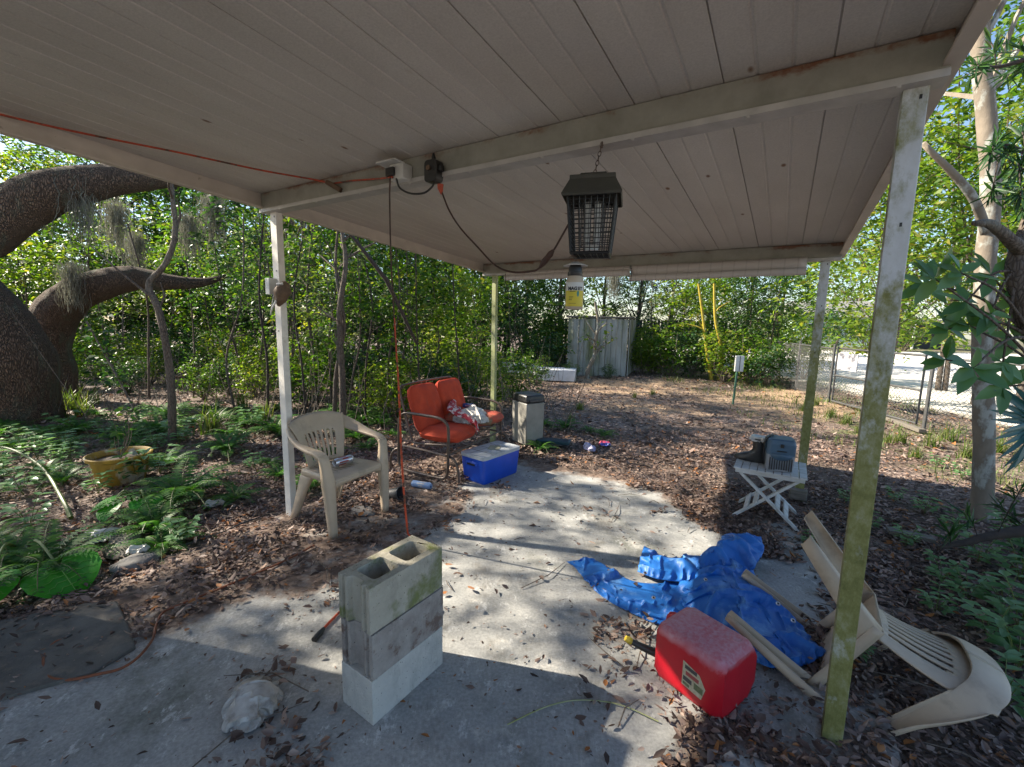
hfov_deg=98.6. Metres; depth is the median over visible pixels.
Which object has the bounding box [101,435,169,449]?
fern
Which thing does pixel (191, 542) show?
edging strip
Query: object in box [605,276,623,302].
spanish moss
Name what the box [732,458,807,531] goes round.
folding table
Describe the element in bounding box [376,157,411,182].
electrical outlet
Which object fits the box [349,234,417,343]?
dead branch
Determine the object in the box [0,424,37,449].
weed
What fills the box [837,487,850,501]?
weed
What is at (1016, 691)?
weed
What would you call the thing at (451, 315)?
understory tree
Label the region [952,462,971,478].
weed
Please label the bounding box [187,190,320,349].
woodland tree
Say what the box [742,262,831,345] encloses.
woodland tree
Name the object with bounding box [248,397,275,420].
grass tuft
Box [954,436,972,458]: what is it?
grass tuft
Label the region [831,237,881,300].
woodland tree
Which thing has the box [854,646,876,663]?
weed
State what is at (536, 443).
fern
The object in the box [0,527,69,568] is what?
fern
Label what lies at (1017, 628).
weed
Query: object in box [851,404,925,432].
edging board
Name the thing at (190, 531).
weed
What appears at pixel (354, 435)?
fern
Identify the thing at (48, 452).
weed
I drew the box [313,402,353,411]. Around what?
fern
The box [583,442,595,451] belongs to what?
wrapper
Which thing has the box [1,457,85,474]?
fern
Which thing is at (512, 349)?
shrub
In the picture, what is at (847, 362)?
gate sign
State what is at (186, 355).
shrub
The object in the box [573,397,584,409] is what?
grass tuft
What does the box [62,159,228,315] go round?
woodland tree
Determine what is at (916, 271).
woodland tree
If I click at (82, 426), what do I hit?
fern
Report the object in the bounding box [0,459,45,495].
weed
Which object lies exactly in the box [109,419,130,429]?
weed
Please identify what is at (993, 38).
sky
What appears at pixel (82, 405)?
grass tuft
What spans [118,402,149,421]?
weed
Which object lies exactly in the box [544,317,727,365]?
picket fence
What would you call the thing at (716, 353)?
shrub
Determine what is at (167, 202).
woodland tree
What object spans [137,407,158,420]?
weed
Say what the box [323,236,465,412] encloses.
understory tree
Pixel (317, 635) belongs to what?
hand tool
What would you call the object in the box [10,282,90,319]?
shrub
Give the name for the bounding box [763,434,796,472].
vented case
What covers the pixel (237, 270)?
understory tree
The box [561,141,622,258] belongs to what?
bug zapper
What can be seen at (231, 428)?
weed
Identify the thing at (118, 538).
stone
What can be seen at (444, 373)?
shrub
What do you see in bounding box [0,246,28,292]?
understory tree
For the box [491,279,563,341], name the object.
woodland tree
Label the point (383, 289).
woodland tree
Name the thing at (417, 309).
understory tree
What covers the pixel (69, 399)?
grass tuft
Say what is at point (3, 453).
weed
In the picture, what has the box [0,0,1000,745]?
patio canopy
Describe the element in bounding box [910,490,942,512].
weed
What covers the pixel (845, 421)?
grass tuft
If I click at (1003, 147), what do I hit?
yew branch
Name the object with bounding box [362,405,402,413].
fern
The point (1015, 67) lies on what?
yew branch
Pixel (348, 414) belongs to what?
fern
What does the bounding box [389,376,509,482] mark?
glider loveseat
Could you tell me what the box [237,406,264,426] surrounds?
weed
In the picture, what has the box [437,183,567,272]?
power cord
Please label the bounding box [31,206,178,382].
understory tree
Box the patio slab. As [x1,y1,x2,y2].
[0,445,901,766]
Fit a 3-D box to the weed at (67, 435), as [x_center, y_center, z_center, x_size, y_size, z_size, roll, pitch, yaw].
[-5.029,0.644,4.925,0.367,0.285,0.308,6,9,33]
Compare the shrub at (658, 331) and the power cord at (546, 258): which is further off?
the shrub at (658, 331)
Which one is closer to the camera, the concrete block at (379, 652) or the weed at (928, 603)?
the concrete block at (379, 652)
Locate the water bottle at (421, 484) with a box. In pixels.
[411,480,431,488]
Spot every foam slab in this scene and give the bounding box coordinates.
[502,362,538,372]
[534,367,575,381]
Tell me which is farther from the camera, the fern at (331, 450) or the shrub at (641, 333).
the shrub at (641, 333)
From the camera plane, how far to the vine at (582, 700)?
1.82 m
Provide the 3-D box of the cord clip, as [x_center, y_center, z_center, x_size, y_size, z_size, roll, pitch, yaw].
[-1.123,-1.245,2.780,0.108,0.076,0.035,3,8,11]
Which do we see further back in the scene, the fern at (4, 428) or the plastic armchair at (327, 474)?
the fern at (4, 428)
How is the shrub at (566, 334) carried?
on the ground at (908, 372)
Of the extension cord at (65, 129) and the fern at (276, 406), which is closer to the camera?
the extension cord at (65, 129)
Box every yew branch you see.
[952,27,1023,92]
[965,120,1023,225]
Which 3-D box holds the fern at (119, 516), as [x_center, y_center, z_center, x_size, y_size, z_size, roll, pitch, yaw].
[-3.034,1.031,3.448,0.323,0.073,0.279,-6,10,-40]
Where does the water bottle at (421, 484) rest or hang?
on the patio slab
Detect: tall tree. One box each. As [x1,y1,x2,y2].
[282,215,314,381]
[283,221,311,364]
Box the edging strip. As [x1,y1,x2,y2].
[173,511,274,549]
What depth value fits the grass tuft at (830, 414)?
7.96 m
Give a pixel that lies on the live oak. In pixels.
(30, 388)
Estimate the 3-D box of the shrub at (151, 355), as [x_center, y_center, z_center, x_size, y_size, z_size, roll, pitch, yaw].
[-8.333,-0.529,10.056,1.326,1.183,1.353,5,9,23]
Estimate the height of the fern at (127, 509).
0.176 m
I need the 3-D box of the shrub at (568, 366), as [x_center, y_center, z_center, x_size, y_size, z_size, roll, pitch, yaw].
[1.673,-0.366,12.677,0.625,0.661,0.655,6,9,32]
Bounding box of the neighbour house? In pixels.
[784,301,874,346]
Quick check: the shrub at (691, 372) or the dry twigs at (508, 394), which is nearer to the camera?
the dry twigs at (508, 394)
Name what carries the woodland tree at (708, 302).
on the ground at (908, 372)
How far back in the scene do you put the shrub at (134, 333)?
14.70 m
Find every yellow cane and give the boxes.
[688,283,713,379]
[713,283,730,380]
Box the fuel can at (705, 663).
[624,607,756,718]
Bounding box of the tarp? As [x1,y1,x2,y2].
[567,532,825,667]
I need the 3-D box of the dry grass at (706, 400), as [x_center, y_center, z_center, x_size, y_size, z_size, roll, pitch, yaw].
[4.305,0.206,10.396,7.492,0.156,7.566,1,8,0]
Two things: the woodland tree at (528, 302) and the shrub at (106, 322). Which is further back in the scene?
the woodland tree at (528, 302)
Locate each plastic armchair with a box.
[286,411,388,539]
[725,510,1010,735]
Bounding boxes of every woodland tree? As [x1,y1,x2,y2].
[0,135,62,292]
[0,136,134,324]
[0,173,27,282]
[1,144,163,344]
[25,144,207,351]
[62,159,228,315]
[98,186,244,351]
[127,187,304,356]
[141,190,249,337]
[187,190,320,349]
[220,205,332,323]
[231,203,374,342]
[266,216,399,344]
[308,227,431,359]
[325,233,437,351]
[348,237,483,361]
[365,243,482,355]
[400,256,513,341]
[424,261,528,349]
[465,272,561,360]
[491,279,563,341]
[513,276,608,335]
[562,276,644,321]
[599,270,681,344]
[629,279,710,337]
[669,278,755,342]
[706,276,796,337]
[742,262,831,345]
[792,247,865,300]
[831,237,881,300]
[873,229,943,319]
[926,255,1002,338]
[996,248,1016,339]
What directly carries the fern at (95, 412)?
on the ground at (908, 372)
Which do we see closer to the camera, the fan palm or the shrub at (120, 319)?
the fan palm
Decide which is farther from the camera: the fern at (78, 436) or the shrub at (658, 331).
the shrub at (658, 331)
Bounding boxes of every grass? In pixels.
[549,373,960,432]
[656,375,1023,487]
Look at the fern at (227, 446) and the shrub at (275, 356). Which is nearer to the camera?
the fern at (227, 446)
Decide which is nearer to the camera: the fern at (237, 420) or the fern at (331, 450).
the fern at (331, 450)
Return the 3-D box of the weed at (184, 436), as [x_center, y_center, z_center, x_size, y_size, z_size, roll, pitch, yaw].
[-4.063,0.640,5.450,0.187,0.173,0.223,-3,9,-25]
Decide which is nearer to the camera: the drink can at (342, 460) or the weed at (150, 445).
the drink can at (342, 460)
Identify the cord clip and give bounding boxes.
[325,180,341,192]
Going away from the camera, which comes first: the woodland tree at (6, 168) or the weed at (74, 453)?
the weed at (74, 453)
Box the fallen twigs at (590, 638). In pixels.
[0,448,1022,766]
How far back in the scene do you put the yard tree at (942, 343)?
11.44 m
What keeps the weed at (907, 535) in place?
on the ground at (908, 372)
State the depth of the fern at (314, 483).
4.14 m
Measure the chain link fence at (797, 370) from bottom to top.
1.362 m
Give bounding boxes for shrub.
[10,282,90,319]
[72,327,132,379]
[72,335,90,366]
[72,347,115,389]
[74,317,129,358]
[75,309,119,346]
[76,293,169,350]
[77,319,154,369]
[96,354,154,394]
[107,319,176,361]
[113,335,178,383]
[115,289,202,349]
[129,322,216,369]
[146,289,238,350]
[146,337,216,384]
[174,352,229,398]
[179,321,234,362]
[188,293,272,349]
[188,353,259,395]
[196,325,263,382]
[214,321,276,371]
[216,288,305,353]
[224,351,278,398]
[251,334,319,387]
[257,335,347,412]
[269,292,353,347]
[300,321,359,370]
[300,331,371,393]
[305,291,375,355]
[321,347,396,409]
[347,356,417,417]
[348,302,403,354]
[359,333,440,390]
[371,338,452,410]
[388,297,450,356]
[404,322,461,367]
[413,356,482,403]
[421,332,488,388]
[423,294,501,360]
[448,342,517,408]
[454,291,535,360]
[470,335,526,388]
[477,347,542,402]
[503,316,560,358]
[508,313,567,366]
[517,328,574,366]
[517,347,554,385]
[532,312,578,366]
[562,359,580,378]
[598,364,616,378]
[626,337,663,373]
[627,316,681,366]
[627,321,681,372]
[639,323,701,377]
[655,327,729,378]
[668,304,755,372]
[691,328,761,382]
[711,314,783,373]
[715,321,796,386]
[733,344,800,388]
[745,313,811,370]
[776,296,846,352]
[783,334,834,378]
[804,302,870,350]
[837,300,907,349]
[867,305,939,350]
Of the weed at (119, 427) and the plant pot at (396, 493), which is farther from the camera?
the weed at (119, 427)
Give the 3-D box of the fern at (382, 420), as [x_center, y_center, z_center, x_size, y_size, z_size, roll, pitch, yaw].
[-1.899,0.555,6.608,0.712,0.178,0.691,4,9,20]
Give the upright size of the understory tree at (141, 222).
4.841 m
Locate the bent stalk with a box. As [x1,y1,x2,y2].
[0,446,73,519]
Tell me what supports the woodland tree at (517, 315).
on the ground at (908, 372)
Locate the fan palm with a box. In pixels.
[988,386,1023,474]
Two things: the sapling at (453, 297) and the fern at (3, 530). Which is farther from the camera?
the sapling at (453, 297)
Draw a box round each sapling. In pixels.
[88,182,181,444]
[96,224,181,398]
[129,201,223,397]
[208,213,269,407]
[221,211,288,410]
[231,217,303,337]
[268,224,332,407]
[271,220,334,413]
[294,222,360,434]
[305,232,376,433]
[341,237,408,422]
[364,249,449,380]
[377,248,425,414]
[416,257,489,381]
[579,302,615,378]
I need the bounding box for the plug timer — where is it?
[395,153,443,194]
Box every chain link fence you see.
[771,338,836,401]
[921,351,1023,447]
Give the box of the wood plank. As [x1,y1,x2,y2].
[886,526,935,543]
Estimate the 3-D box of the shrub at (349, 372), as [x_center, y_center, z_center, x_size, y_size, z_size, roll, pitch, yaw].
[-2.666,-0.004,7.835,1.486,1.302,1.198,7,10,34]
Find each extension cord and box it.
[0,113,393,183]
[41,545,314,680]
[389,177,410,535]
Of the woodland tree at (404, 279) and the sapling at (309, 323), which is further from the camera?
the woodland tree at (404, 279)
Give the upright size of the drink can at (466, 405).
0.078 m
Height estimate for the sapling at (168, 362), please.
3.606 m
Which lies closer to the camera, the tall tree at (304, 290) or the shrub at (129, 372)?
the shrub at (129, 372)
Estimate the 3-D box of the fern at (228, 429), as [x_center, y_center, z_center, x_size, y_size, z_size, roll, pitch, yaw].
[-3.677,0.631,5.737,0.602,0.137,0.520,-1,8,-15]
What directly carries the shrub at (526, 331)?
on the ground at (908, 372)
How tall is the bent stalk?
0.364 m
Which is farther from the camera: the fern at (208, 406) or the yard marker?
the yard marker
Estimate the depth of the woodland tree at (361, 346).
16.22 m
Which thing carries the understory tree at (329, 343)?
on the ground at (908, 372)
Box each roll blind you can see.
[504,266,629,292]
[629,257,807,296]
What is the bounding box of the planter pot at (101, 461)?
[83,402,155,486]
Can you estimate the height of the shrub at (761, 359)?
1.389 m
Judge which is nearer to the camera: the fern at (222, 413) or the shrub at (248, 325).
the fern at (222, 413)
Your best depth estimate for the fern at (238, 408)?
7.13 m
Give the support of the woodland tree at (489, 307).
on the ground at (908, 372)
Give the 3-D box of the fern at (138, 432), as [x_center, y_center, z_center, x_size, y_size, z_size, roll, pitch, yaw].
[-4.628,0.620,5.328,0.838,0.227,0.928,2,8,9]
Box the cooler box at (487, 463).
[461,441,519,484]
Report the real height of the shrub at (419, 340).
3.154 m
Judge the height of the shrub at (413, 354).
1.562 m
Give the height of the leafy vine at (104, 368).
1.582 m
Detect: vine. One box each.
[75,314,137,415]
[507,699,658,724]
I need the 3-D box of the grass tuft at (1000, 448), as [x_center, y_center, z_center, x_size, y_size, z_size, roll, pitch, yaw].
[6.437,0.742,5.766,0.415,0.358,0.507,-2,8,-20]
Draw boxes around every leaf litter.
[0,366,1023,466]
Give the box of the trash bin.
[513,391,544,445]
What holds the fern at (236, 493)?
on the ground at (908, 372)
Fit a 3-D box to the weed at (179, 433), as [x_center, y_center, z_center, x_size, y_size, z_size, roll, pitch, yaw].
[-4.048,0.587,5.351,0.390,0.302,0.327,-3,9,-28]
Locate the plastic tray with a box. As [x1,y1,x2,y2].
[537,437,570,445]
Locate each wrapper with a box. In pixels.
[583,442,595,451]
[598,440,610,445]
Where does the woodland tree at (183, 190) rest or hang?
on the ground at (908, 372)
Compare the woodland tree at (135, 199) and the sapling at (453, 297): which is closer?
the sapling at (453, 297)
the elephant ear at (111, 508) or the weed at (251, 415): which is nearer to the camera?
the elephant ear at (111, 508)
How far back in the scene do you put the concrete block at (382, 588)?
1.80 m
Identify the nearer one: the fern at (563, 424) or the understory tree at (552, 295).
the fern at (563, 424)
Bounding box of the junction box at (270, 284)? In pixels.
[265,278,275,307]
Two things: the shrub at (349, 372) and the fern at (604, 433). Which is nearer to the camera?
the fern at (604, 433)
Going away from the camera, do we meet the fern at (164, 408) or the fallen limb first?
the fallen limb
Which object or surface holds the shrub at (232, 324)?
on the ground at (908, 372)
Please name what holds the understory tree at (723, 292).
on the ground at (908, 372)
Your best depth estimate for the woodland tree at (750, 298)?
19.11 m
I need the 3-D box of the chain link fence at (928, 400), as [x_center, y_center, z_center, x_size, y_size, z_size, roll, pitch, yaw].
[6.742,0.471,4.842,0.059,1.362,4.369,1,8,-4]
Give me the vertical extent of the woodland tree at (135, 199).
9.090 m
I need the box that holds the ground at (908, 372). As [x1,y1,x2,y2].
[0,322,1023,766]
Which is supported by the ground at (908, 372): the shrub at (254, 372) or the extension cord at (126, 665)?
the shrub at (254, 372)
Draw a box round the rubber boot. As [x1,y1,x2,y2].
[734,434,765,463]
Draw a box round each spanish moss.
[37,223,57,238]
[48,256,99,315]
[51,161,111,249]
[93,196,142,262]
[114,226,154,268]
[167,208,205,263]
[190,191,240,251]
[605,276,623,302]
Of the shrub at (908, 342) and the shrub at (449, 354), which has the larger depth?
the shrub at (908, 342)
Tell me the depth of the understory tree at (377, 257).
8.34 m
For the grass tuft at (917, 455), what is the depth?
5.45 m
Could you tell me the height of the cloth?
0.289 m
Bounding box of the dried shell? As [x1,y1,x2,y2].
[270,281,290,314]
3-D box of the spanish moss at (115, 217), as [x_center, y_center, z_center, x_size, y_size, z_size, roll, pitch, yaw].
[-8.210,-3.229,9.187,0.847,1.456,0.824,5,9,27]
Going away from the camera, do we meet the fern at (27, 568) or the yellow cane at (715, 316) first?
the fern at (27, 568)
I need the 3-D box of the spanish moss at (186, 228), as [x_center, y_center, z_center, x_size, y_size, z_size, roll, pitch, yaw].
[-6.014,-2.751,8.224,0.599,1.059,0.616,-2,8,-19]
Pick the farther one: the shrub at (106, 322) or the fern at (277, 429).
the shrub at (106, 322)
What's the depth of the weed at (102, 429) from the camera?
5.60 m
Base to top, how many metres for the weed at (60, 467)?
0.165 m
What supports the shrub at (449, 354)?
on the ground at (908, 372)
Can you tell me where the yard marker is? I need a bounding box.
[732,356,744,403]
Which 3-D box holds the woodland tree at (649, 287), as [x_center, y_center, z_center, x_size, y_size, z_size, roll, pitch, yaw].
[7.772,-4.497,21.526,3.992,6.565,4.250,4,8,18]
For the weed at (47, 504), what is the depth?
3.23 m
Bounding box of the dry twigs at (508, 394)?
[263,312,593,434]
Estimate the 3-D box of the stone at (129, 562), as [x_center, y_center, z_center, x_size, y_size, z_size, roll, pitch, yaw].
[-2.391,1.137,2.813,0.194,0.078,0.275,4,9,21]
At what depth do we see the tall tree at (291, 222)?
10.56 m
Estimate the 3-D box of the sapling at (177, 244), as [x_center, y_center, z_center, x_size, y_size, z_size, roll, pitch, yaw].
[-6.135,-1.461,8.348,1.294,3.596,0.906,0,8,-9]
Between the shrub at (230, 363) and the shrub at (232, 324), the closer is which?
the shrub at (230, 363)
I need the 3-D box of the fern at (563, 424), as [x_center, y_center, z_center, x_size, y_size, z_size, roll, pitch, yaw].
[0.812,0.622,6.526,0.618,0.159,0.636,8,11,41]
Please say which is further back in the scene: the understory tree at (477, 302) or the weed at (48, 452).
the understory tree at (477, 302)
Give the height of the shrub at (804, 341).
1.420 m
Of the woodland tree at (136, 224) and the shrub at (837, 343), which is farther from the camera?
the shrub at (837, 343)
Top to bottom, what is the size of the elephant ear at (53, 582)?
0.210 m
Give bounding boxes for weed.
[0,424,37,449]
[0,441,11,460]
[0,443,20,469]
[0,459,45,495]
[0,492,54,526]
[15,432,54,459]
[35,441,67,459]
[41,410,79,435]
[41,427,81,450]
[48,460,75,474]
[49,438,85,461]
[79,469,114,493]
[89,418,117,433]
[107,447,159,478]
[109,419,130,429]
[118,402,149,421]
[136,444,180,472]
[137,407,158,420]
[139,431,166,449]
[159,415,191,434]
[159,514,201,543]
[160,418,195,443]
[177,402,191,417]
[177,427,191,440]
[225,422,241,435]
[234,404,260,417]
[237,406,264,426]
[241,450,263,467]
[800,529,817,543]
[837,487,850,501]
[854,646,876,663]
[871,510,883,527]
[884,485,908,500]
[893,523,927,545]
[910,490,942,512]
[915,580,963,614]
[923,549,968,581]
[929,452,949,466]
[939,506,973,528]
[941,560,998,599]
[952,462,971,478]
[955,527,1014,563]
[960,597,1023,649]
[973,569,1023,613]
[976,609,1023,667]
[981,570,1023,624]
[983,507,1023,542]
[990,539,1023,580]
[990,649,1023,717]
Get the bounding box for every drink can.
[332,455,353,466]
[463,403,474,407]
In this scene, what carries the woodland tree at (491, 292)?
on the ground at (908, 372)
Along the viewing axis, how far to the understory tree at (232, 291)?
8.58 m
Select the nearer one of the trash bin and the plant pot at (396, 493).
the plant pot at (396, 493)
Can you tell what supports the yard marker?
on the ground at (908, 372)
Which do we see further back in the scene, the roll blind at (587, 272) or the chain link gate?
the chain link gate
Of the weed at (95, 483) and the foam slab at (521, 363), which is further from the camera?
the foam slab at (521, 363)
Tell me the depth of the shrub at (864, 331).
29.66 m
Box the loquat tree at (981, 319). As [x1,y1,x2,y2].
[902,219,1023,414]
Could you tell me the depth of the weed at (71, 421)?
5.67 m
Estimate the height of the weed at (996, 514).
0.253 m
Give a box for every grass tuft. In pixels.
[62,386,88,409]
[62,389,111,417]
[79,383,106,405]
[182,396,234,434]
[230,385,259,408]
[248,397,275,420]
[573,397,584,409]
[814,398,822,405]
[823,406,837,417]
[835,412,858,424]
[883,428,897,443]
[892,426,914,444]
[905,442,928,458]
[908,426,950,447]
[933,419,970,442]
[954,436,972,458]
[996,428,1017,455]
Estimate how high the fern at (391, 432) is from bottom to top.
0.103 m
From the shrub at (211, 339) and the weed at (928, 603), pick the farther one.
the shrub at (211, 339)
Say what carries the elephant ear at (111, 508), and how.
on the ground at (908, 372)
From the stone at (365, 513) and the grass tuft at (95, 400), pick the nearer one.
the stone at (365, 513)
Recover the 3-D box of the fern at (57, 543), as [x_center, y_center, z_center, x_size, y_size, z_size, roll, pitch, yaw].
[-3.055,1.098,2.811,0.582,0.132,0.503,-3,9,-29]
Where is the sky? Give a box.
[0,0,1023,340]
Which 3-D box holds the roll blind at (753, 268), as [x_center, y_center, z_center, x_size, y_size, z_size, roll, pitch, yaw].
[1.901,-1.006,4.241,1.550,0.330,0.074,6,9,31]
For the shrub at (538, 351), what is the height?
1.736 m
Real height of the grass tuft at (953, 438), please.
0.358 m
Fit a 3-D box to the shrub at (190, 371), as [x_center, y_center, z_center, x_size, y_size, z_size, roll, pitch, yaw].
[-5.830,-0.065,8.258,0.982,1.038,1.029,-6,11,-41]
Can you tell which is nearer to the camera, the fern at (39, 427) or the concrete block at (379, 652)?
the concrete block at (379, 652)
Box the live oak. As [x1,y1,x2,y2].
[0,163,226,425]
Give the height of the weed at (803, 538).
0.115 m
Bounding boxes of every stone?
[0,601,135,701]
[102,532,141,559]
[109,550,160,574]
[350,506,374,515]
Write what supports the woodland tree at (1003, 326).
on the ground at (908, 372)
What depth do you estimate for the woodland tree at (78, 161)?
18.36 m
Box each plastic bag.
[221,675,283,732]
[452,405,488,423]
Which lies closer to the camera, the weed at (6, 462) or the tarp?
the tarp
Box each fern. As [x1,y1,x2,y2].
[0,419,31,430]
[0,421,37,435]
[0,424,53,436]
[0,428,73,452]
[0,482,28,490]
[0,517,37,544]
[0,519,129,605]
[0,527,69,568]
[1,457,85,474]
[4,531,90,568]
[5,434,93,453]
[20,416,122,438]
[21,465,89,496]
[68,422,167,448]
[73,408,113,418]
[82,456,253,522]
[93,498,199,540]
[98,509,133,527]
[98,519,215,564]
[99,493,212,535]
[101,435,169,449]
[122,411,200,434]
[123,401,204,424]
[149,445,209,469]
[180,414,210,424]
[185,430,263,463]
[186,401,231,411]
[190,408,245,422]
[198,426,254,439]
[201,483,277,510]
[213,412,272,431]
[222,404,254,412]
[235,414,299,435]
[243,425,305,438]
[249,456,282,467]
[256,464,302,480]
[263,401,299,410]
[295,474,320,491]
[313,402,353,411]
[318,445,349,454]
[328,408,364,420]
[333,426,381,443]
[348,410,392,424]
[351,438,391,450]
[360,412,397,429]
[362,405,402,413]
[379,428,408,435]
[522,440,559,453]
[543,418,557,427]
[546,419,587,430]
[580,426,596,433]
[591,428,620,438]
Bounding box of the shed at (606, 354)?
[566,316,636,376]
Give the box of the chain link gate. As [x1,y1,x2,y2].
[831,347,927,423]
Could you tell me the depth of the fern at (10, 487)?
3.81 m
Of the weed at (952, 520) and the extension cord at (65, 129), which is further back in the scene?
the weed at (952, 520)
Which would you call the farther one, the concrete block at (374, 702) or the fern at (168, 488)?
the fern at (168, 488)
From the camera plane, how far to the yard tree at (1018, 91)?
8.71 m
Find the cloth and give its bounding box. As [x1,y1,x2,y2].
[447,399,478,433]
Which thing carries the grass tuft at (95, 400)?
on the ground at (908, 372)
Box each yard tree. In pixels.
[758,54,1023,371]
[830,90,1023,369]
[833,80,1023,390]
[869,0,1023,404]
[888,0,1023,523]
[910,0,1023,406]
[913,116,1023,292]
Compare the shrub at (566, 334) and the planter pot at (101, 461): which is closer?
the planter pot at (101, 461)
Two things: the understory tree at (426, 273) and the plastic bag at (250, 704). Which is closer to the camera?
the plastic bag at (250, 704)
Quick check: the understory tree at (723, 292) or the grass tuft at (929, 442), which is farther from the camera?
the understory tree at (723, 292)
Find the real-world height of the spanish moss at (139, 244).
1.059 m
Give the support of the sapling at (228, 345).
on the ground at (908, 372)
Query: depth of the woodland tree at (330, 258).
16.73 m
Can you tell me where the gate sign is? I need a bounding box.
[837,353,858,371]
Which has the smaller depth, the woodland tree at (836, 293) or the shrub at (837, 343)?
the shrub at (837, 343)
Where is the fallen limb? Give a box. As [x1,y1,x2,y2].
[932,481,1023,564]
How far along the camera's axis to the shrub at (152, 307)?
18.20 m
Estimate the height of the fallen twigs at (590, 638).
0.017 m
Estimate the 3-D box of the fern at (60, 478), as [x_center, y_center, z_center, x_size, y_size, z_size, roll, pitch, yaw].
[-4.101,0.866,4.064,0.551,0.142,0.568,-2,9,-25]
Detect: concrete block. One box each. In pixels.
[338,535,441,635]
[341,587,442,680]
[342,626,442,724]
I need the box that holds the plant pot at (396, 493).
[389,486,405,500]
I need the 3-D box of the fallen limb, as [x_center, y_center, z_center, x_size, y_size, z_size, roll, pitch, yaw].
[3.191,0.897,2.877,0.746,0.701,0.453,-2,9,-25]
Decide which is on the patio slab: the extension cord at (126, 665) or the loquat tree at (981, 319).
the extension cord at (126, 665)
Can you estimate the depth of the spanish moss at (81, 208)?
5.85 m
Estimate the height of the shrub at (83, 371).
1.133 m
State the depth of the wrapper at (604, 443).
5.74 m
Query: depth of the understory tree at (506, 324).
13.21 m
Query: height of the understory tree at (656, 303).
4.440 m
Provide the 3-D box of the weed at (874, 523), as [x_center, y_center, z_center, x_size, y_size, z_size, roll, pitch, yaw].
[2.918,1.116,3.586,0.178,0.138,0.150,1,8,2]
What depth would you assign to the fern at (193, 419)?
6.24 m
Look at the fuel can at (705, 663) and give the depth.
1.85 m
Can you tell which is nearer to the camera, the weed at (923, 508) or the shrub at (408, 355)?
the weed at (923, 508)
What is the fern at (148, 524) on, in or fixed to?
on the ground at (908, 372)
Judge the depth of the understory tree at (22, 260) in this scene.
10.42 m
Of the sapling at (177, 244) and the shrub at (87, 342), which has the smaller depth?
the sapling at (177, 244)
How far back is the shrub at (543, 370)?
11.23 m
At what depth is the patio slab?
2.06 m
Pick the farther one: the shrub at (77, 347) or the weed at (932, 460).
the shrub at (77, 347)
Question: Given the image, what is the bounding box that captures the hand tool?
[311,611,339,641]
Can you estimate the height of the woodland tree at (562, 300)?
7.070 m
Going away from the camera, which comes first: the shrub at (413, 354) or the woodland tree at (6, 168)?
the shrub at (413, 354)
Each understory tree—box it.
[0,172,104,309]
[0,207,135,357]
[0,223,97,307]
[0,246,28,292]
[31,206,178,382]
[70,201,228,338]
[145,207,272,355]
[151,192,314,393]
[206,211,350,399]
[209,223,305,362]
[240,226,367,377]
[247,208,410,406]
[253,235,400,415]
[310,227,425,396]
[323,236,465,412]
[375,254,488,370]
[381,252,458,380]
[424,262,530,379]
[452,271,527,365]
[482,276,545,363]
[509,279,593,340]
[629,279,708,370]
[650,278,743,372]
[673,278,759,338]
[687,276,796,375]
[717,272,816,378]
[738,262,845,376]
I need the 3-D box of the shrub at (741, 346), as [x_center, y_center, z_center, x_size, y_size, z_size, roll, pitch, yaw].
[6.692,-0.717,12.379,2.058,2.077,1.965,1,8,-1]
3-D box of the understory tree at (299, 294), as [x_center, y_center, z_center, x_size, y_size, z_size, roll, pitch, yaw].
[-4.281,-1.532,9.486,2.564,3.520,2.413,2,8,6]
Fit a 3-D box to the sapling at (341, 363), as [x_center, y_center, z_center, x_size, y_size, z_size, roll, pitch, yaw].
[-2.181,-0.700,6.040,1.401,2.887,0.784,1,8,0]
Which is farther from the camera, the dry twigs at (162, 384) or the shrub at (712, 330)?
the shrub at (712, 330)
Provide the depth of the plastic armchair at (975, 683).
1.88 m
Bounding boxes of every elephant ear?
[0,539,101,600]
[89,489,162,521]
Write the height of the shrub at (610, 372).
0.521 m
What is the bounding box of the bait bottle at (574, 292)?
[564,255,587,309]
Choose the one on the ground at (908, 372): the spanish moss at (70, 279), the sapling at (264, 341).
the sapling at (264, 341)
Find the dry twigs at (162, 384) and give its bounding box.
[5,302,332,424]
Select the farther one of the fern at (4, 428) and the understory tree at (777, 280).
the understory tree at (777, 280)
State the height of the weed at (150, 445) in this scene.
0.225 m
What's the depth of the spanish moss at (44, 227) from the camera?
5.83 m
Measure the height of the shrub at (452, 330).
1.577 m
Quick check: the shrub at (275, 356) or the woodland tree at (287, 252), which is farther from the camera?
the woodland tree at (287, 252)
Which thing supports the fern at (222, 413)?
on the ground at (908, 372)
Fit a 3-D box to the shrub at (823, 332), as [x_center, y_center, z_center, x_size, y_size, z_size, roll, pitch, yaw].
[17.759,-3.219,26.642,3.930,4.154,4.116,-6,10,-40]
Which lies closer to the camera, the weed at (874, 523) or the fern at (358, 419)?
the weed at (874, 523)
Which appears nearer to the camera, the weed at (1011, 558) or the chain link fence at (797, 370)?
the weed at (1011, 558)
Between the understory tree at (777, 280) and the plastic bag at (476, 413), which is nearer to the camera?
the plastic bag at (476, 413)

